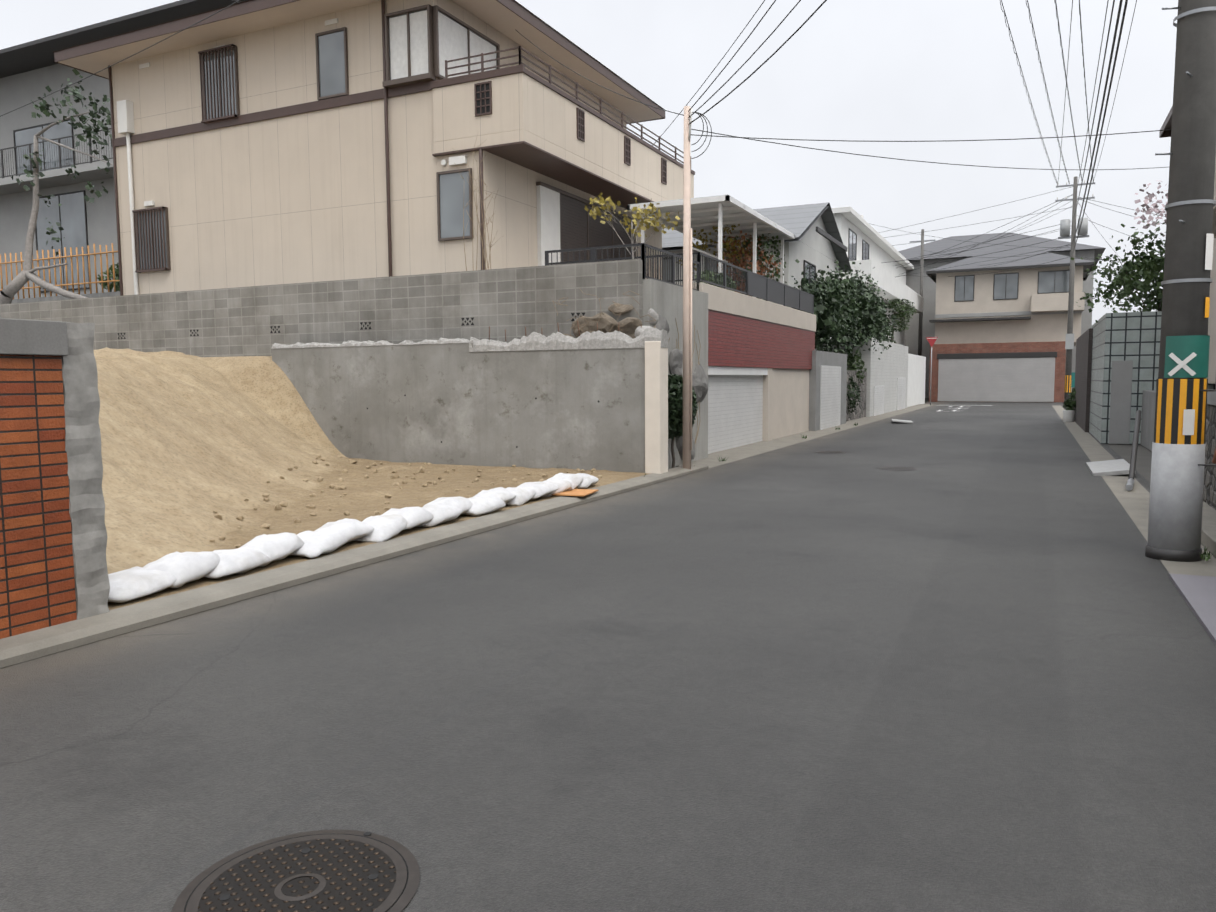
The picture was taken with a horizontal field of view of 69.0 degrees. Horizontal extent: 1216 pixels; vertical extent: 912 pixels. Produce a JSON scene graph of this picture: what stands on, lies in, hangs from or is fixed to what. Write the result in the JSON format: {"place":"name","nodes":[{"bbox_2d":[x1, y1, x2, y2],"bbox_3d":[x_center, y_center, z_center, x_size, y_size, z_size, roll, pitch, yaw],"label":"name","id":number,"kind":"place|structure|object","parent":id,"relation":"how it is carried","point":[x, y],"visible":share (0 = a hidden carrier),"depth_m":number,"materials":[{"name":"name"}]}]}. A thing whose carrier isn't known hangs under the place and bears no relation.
{"place":"outdoors","nodes":[
{"label":"outdoors","id":0,"kind":"place"},
{"bbox_2d":[111,0,693,294],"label":"house","id":1,"kind":"structure","parent":0,"point":[299,198],"depth_m":19.90,"materials":[{"name":"beige paint"}]},
{"bbox_2d":[117,18,466,294],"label":"exterior wall fixtures","id":2,"kind":"object","parent":1,"relation":"attached to","point":[125,115],"visible":0.9,"depth_m":22.10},
{"bbox_2d":[53,0,664,123],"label":"house roof","id":3,"kind":"structure","parent":1,"relation":"attached to","point":[508,18],"depth_m":20.70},
{"bbox_2d":[108,0,694,295],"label":"house trim","id":4,"kind":"structure","parent":1,"relation":"attached to","point":[535,159],"depth_m":19.36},
{"bbox_2d":[132,4,683,272],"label":"house windows","id":5,"kind":"structure","parent":1,"relation":"attached to","point":[423,43],"depth_m":19.48,"materials":[{"name":"glass"}]},
{"bbox_2d":[0,0,1170,276],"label":"overhead wires","id":6,"kind":"object","parent":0,"point":[1074,136],"visible":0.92,"depth_m":22.90,"materials":[{"name":"black rubber"}]},
{"bbox_2d":[0,0,1177,324],"label":"sky","id":7,"kind":"structure","parent":0,"point":[856,70],"materials":[{"name":"white"}]},
{"bbox_2d":[0,402,1215,911],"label":"road","id":8,"kind":"structure","parent":0,"point":[968,664],"depth_m":4.31,"materials":[{"name":"grey asphalt"}]},
{"bbox_2d":[172,829,419,911],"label":"manhole","id":9,"kind":"object","parent":8,"relation":"on","point":[355,871],"visible":0.92,"depth_m":2.85,"materials":[{"name":"metal"}]},
{"bbox_2d":[0,404,1215,667],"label":"kerbs","id":10,"kind":"structure","parent":8,"relation":"on","point":[42,642],"depth_m":7.84,"materials":[{"name":"concrete"}]},
{"bbox_2d":[644,422,1214,560],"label":"kerb weeds","id":11,"kind":"object","parent":10,"relation":"on","point":[1205,556],"visible":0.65,"depth_m":7.70,"materials":[{"name":"green plant"}]},
{"bbox_2d":[926,337,937,404],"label":"stop sign","id":12,"kind":"object","parent":10,"relation":"on","point":[931,340],"visible":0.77,"depth_m":51.24,"materials":[{"name":"red metal"}]},
{"bbox_2d":[1169,573,1215,644],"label":"slab","id":13,"kind":"object","parent":10,"relation":"on","point":[1198,593],"visible":1,"depth_m":6.36,"materials":[{"name":"grey concrete"}]},
{"bbox_2d":[1212,449,1215,462],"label":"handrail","id":14,"kind":"object","parent":13,"relation":"on","point":[1214,459],"visible":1,"depth_m":8.97,"materials":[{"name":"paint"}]},
{"bbox_2d":[515,372,1074,495],"bbox_3d":[14.785,-2.506,35.677,3.504,1.900,58.013,3,6,35],"label":"street clutter","id":15,"kind":"object","parent":8,"relation":"on","point":[579,492],"visible":0.4,"depth_m":11.92,"materials":[{"name":"grey metal"}]},
{"bbox_2d":[817,451,846,452],"bbox_3d":[4.862,-0.085,19.264,0.660,0.010,0.660,2,5,25],"label":"manhole","id":16,"kind":"object","parent":8,"relation":"on","point":[831,452],"visible":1,"depth_m":19.16,"materials":[{"name":"metal"}]},
{"bbox_2d":[879,467,916,469],"bbox_3d":[5.144,0.218,15.701,0.660,0.010,0.660,2,5,25],"label":"manhole","id":17,"kind":"object","parent":8,"relation":"on","point":[894,468],"visible":1,"depth_m":15.65,"materials":[{"name":"metal"}]},
{"bbox_2d":[1055,176,1094,402],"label":"utility pole","id":18,"kind":"object","parent":8,"relation":"on","point":[1065,234],"visible":0.94,"depth_m":51.06,"materials":[{"name":"concrete"}]},
{"bbox_2d":[1063,410,1141,490],"bbox_3d":[12.261,-0.913,22.305,0.950,1.096,22.460,2,5,26],"label":"pavement clutter","id":19,"kind":"object","parent":8,"relation":"on","point":[1111,467],"visible":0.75,"depth_m":14.35,"materials":[{"name":"white plastic"}]},
{"bbox_2d":[1063,399,1075,409],"bbox_3d":[16.436,-1.815,31.541,0.442,0.438,0.434,2,5,25],"label":"planter plant","id":20,"kind":"object","parent":19,"relation":"on","point":[1068,405],"visible":1,"depth_m":31.48,"materials":[{"name":"green plant"}]},
{"bbox_2d":[1145,0,1215,561],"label":"utility pole","id":21,"kind":"object","parent":8,"relation":"on","point":[1178,464],"visible":0.98,"depth_m":7.54,"materials":[{"name":"concrete"}]},
{"bbox_2d":[1168,352,1196,375],"bbox_3d":[4.896,-0.781,7.545,0.206,0.206,0.004,3,6,33],"label":"x mark","id":22,"kind":"object","parent":21,"relation":"attached to","point":[1183,365],"visible":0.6,"depth_m":7.54,"materials":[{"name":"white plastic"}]},
{"bbox_2d":[671,432,674,467],"bbox_3d":[1.154,-0.145,15.698,0.082,0.805,0.071,2,5,25],"label":"drainpipe","id":23,"kind":"object","parent":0,"point":[673,453],"visible":0.58,"depth_m":15.69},
{"bbox_2d":[642,279,707,468],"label":"terrace retaining wall","id":24,"kind":"structure","parent":0,"point":[664,299],"depth_m":16.29,"materials":[{"name":"grey concrete"}]},
{"bbox_2d":[695,270,736,290],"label":"plants","id":25,"kind":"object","parent":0,"point":[707,278],"depth_m":19.31,"materials":[{"name":"green plant"}]},
{"bbox_2d":[830,206,922,345],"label":"houses","id":26,"kind":"structure","parent":0,"point":[868,245],"depth_m":49.25,"materials":[{"name":"white paint"}]},
{"bbox_2d":[929,341,1065,401],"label":"garage","id":27,"kind":"structure","parent":0,"point":[1006,372],"depth_m":57.50,"materials":[{"name":"white metal"}]},
{"bbox_2d":[926,245,1094,345],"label":"end house","id":28,"kind":"structure","parent":27,"relation":"on","point":[1026,304],"depth_m":58.85,"materials":[{"name":"beige paint"}]},
{"bbox_2d":[925,398,1151,481],"bbox_3d":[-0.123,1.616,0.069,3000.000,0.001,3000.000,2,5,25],"label":"ground","id":29,"kind":"structure","parent":0,"point":[1143,461],"depth_m":18.12,"materials":[{"name":"concrete"}]},
{"bbox_2d":[0,318,76,638],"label":"tile wall","id":30,"kind":"structure","parent":29,"relation":"on","point":[37,585],"depth_m":5.41,"materials":[{"name":"tile"}]},
{"bbox_2d":[61,322,109,619],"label":"concrete pillar","id":31,"kind":"structure","parent":30,"relation":"attached to","point":[84,455],"depth_m":5.70,"materials":[{"name":"grey concrete"}]},
{"bbox_2d":[11,291,119,302],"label":"block wall","id":32,"kind":"structure","parent":29,"relation":"on","point":[90,295],"depth_m":30.02,"materials":[{"name":"grey concrete"}]},
{"bbox_2d":[0,243,118,298],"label":"bamboo fence","id":33,"kind":"object","parent":32,"relation":"on","point":[65,256],"visible":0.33,"depth_m":29.75,"materials":[{"name":"brown wood"}]},
{"bbox_2d":[0,259,642,356],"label":"block wall","id":34,"kind":"structure","parent":29,"relation":"on","point":[240,321],"depth_m":17.44,"materials":[{"name":"grey concrete"}]},
{"bbox_2d":[117,313,584,338],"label":"decorative block openings","id":35,"kind":"object","parent":34,"relation":"in","point":[365,324],"visible":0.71,"depth_m":17.38,"materials":[{"name":"grey concrete"}]},
{"bbox_2d":[563,303,642,338],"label":"rocks","id":36,"kind":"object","parent":34,"relation":"attached to","point":[606,322],"depth_m":14.90,"materials":[{"name":"brown stone"}]},
{"bbox_2d":[552,289,655,336],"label":"dry roots","id":37,"kind":"object","parent":36,"relation":"attached to","point":[581,329],"visible":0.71,"depth_m":14.91,"materials":[{"name":"brown plant"}]},
{"bbox_2d":[94,347,650,609],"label":"dirt slope","id":38,"kind":"structure","parent":29,"relation":"on","point":[190,444],"depth_m":11.63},
{"bbox_2d":[108,473,598,602],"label":"sandbags","id":39,"kind":"object","parent":38,"relation":"on","point":[175,570],"visible":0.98,"depth_m":7.73,"materials":[{"name":"fabric"}]},
{"bbox_2d":[152,451,601,561],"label":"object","id":40,"kind":"object","parent":38,"relation":"on","point":[217,515],"visible":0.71,"depth_m":12.65,"materials":[{"name":"brown soil"}]},
{"bbox_2d":[272,343,644,472],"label":"plaster wall","id":41,"kind":"structure","parent":29,"relation":"on","point":[461,404],"depth_m":15.75,"materials":[{"name":"grey concrete"}]},
{"bbox_2d":[271,338,472,348],"bbox_3d":[-4.528,-2.151,16.844,4.800,0.119,0.294,2,5,25],"label":"broken concrete edge","id":42,"kind":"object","parent":41,"relation":"on","point":[363,343],"visible":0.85,"depth_m":16.76,"materials":[{"name":"concrete"}]},
{"bbox_2d":[469,328,668,351],"bbox_3d":[-0.742,-1.966,15.058,3.680,0.322,0.323,2,5,25],"label":"broken concrete edge","id":43,"kind":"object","parent":41,"relation":"on","point":[598,339],"visible":0.88,"depth_m":14.83,"materials":[{"name":"concrete"}]},
{"bbox_2d":[489,321,641,340],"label":"rebar stubs","id":44,"kind":"object","parent":43,"relation":"on","point":[558,329],"visible":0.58,"depth_m":15.08,"materials":[{"name":"metal"}]},
{"bbox_2d":[635,309,658,336],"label":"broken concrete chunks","id":45,"kind":"object","parent":41,"relation":"on","point":[652,313],"visible":0.6,"depth_m":14.59,"materials":[{"name":"grey concrete"}]},
{"bbox_2d":[645,341,667,473],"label":"wall end pillar","id":46,"kind":"structure","parent":41,"relation":"attached to","point":[656,407],"depth_m":14.28,"materials":[{"name":"beige concrete"}]},
{"bbox_2d":[668,374,697,438],"bbox_3d":[1.144,-0.866,15.634,0.902,1.168,0.967,2,5,25],"label":"hedge","id":47,"kind":"object","parent":29,"relation":"on","point":[675,403],"visible":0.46,"depth_m":15.34,"materials":[{"name":"green plant"}]},
{"bbox_2d":[683,106,692,469],"bbox_3d":[1.346,-2.755,14.965,0.171,6.121,0.148,0,5,9],"label":"service pole","id":48,"kind":"object","parent":29,"relation":"on","point":[687,338],"visible":0.81,"depth_m":14.92,"materials":[{"name":"paint"}]},
{"bbox_2d":[679,282,815,440],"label":"garage","id":49,"kind":"structure","parent":29,"relation":"on","point":[775,339],"depth_m":22.42,"materials":[{"name":"red brick"}]},
{"bbox_2d":[627,194,794,304],"bbox_3d":[3.019,-5.200,24.099,2.600,2.370,6.400,2,5,25],"label":"pergola","id":50,"kind":"object","parent":49,"relation":"on","point":[708,213],"visible":0.6,"depth_m":23.32,"materials":[{"name":"white metal"}]},
{"bbox_2d":[708,366,767,453],"bbox_3d":[2.896,-1.108,20.223,0.200,1.880,4.830,2,5,25],"label":"garage shutter","id":51,"kind":"object","parent":49,"relation":"attached to","point":[735,406],"visible":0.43,"depth_m":20.23,"materials":[{"name":"white metal"}]},
{"bbox_2d":[712,230,780,295],"bbox_3d":[3.960,-5.216,25.019,2.040,2.224,2.879,2,5,25],"label":"shrub","id":52,"kind":"object","parent":49,"relation":"on","point":[758,263],"visible":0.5,"depth_m":24.64,"materials":[{"name":"red plant"}]},
{"bbox_2d":[722,233,785,300],"bbox_3d":[4.315,-5.705,26.539,2.014,2.639,2.443,2,5,25],"label":"shrub","id":53,"kind":"object","parent":49,"relation":"on","point":[769,243],"visible":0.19,"depth_m":26.28,"materials":[{"name":"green plant"}]},
{"bbox_2d":[809,338,925,430],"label":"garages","id":54,"kind":"structure","parent":29,"relation":"on","point":[893,379],"depth_m":36.12,"materials":[{"name":"concrete"}]},
{"bbox_2d":[774,259,898,359],"bbox_3d":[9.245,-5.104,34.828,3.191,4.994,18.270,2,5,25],"label":"tree","id":55,"kind":"object","parent":54,"relation":"on","point":[847,310],"visible":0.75,"depth_m":31.19,"materials":[{"name":"green plant"}]},
{"bbox_2d":[838,347,866,382],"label":"ivy","id":56,"kind":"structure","parent":54,"relation":"on","point":[851,365],"depth_m":34.38,"materials":[{"name":"green plant"}]},
{"bbox_2d":[847,376,860,413],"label":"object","id":57,"kind":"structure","parent":54,"relation":"on","point":[852,403],"depth_m":32.73,"materials":[{"name":"green plant"}]},
{"bbox_2d":[884,299,916,343],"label":"garden pine tree","id":58,"kind":"object","parent":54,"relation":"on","point":[898,310],"visible":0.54,"depth_m":54.49,"materials":[{"name":"green plant"}]},
{"bbox_2d":[860,215,935,355],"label":"lamp and distant poles","id":59,"kind":"object","parent":29,"relation":"on","point":[922,241],"visible":0.4,"depth_m":65.41,"materials":[{"name":"grey metal"}]},
{"bbox_2d":[899,232,1105,397],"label":"houses","id":60,"kind":"structure","parent":29,"relation":"on","point":[1089,252],"depth_m":71.01,"materials":[{"name":"grey tile"}]},
{"bbox_2d":[1074,328,1092,431],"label":"dark brick wall","id":61,"kind":"structure","parent":29,"relation":"on","point":[1084,345],"depth_m":27.08,"materials":[{"name":"black brick"}]},
{"bbox_2d":[1068,388,1075,409],"bbox_3d":[17.473,-2.030,32.249,1.285,1.566,3.649,2,5,25],"label":"hedge","id":62,"kind":"object","parent":61,"relation":"on","point":[1072,394],"visible":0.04,"depth_m":32.04,"materials":[{"name":"green plant"}]},
{"bbox_2d":[1134,182,1167,236],"bbox_3d":[23.736,-7.992,31.834,6.998,9.384,7.014,-3,6,-27],"label":"cherry","id":63,"kind":"object","parent":29,"relation":"on","point":[1150,210],"visible":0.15,"depth_m":33.13,"materials":[{"name":"pink plant"}]},
{"bbox_2d":[1089,311,1214,444],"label":"block wall","id":64,"kind":"structure","parent":29,"relation":"on","point":[1125,359],"depth_m":20.95,"materials":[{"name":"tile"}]},
{"bbox_2d":[1070,221,1165,322],"bbox_3d":[13.674,-4.419,21.885,3.672,2.829,3.393,0,5,9],"label":"greenery over garage","id":65,"kind":"object","parent":64,"relation":"on","point":[1127,277],"visible":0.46,"depth_m":21.70,"materials":[{"name":"green plant"}]},
{"bbox_2d":[1140,390,1215,509],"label":"retaining wall","id":66,"kind":"structure","parent":29,"relation":"on","point":[1147,431],"depth_m":10.26,"materials":[{"name":"concrete"}]},
{"bbox_2d":[1159,106,1215,383],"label":"house","id":67,"kind":"structure","parent":66,"relation":"on","point":[1166,125],"depth_m":19.27,"materials":[{"name":"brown metal"}]},
{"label":"terrace","id":68,"kind":"structure","parent":29,"relation":"on","visible":0},
{"bbox_2d":[0,69,113,317],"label":"pruned tree","id":69,"kind":"object","parent":68,"relation":"on","point":[17,283],"visible":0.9,"depth_m":26.34,"materials":[{"name":"grey plant"}]},
{"bbox_2d":[97,262,119,291],"bbox_3d":[-15.617,-6.052,29.850,4.485,1.298,1.462,2,5,25],"label":"shrub","id":70,"kind":"object","parent":68,"relation":"on","point":[111,284],"visible":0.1,"depth_m":30.07,"materials":[{"name":"green plant"}]},
{"bbox_2d":[0,0,247,298],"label":"grey house","id":71,"kind":"structure","parent":68,"relation":"on","point":[30,71],"depth_m":33.73,"materials":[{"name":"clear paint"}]},
{"bbox_2d":[452,134,503,270],"bbox_3d":[-2.544,-4.719,17.307,0.955,3.092,0.842,-1,5,-2],"label":"bare shrub","id":72,"kind":"object","parent":68,"relation":"on","point":[484,236],"visible":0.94,"depth_m":17.29,"materials":[{"name":"brown plant"}]},
{"bbox_2d":[584,192,679,258],"bbox_3d":[0.475,-4.155,17.318,1.686,1.923,1.574,-2,5,-13],"label":"small tree","id":73,"kind":"object","parent":68,"relation":"on","point":[652,208],"visible":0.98,"depth_m":17.09,"materials":[{"name":"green plant"}]},
{"bbox_2d":[655,318,700,442],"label":"dead vines","id":74,"kind":"object","parent":68,"relation":"attached to","point":[692,366],"visible":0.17,"depth_m":16.89,"materials":[{"name":"brown plant"}]},
{"bbox_2d":[545,243,813,313],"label":"terrace fences","id":75,"kind":"object","parent":68,"relation":"on","point":[763,287],"visible":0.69,"depth_m":18.48,"materials":[{"name":"black metal"}]},
{"bbox_2d":[654,315,707,460],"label":"retaining wall rocks","id":76,"kind":"object","parent":68,"relation":"attached to","point":[699,381],"visible":0.54,"depth_m":16.28,"materials":[{"name":"grey stone"}]},
{"bbox_2d":[679,224,751,273],"bbox_3d":[3.006,-5.318,25.156,1.937,2.872,2.358,-1,5,-8],"label":"shrub","id":77,"kind":"object","parent":68,"relation":"on","point":[705,246],"visible":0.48,"depth_m":24.76,"materials":[{"name":"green plant"}]},
{"bbox_2d":[662,202,850,307],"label":"house","id":78,"kind":"structure","parent":68,"relation":"on","point":[814,246],"depth_m":29.87,"materials":[{"name":"white paint"}]}
]}

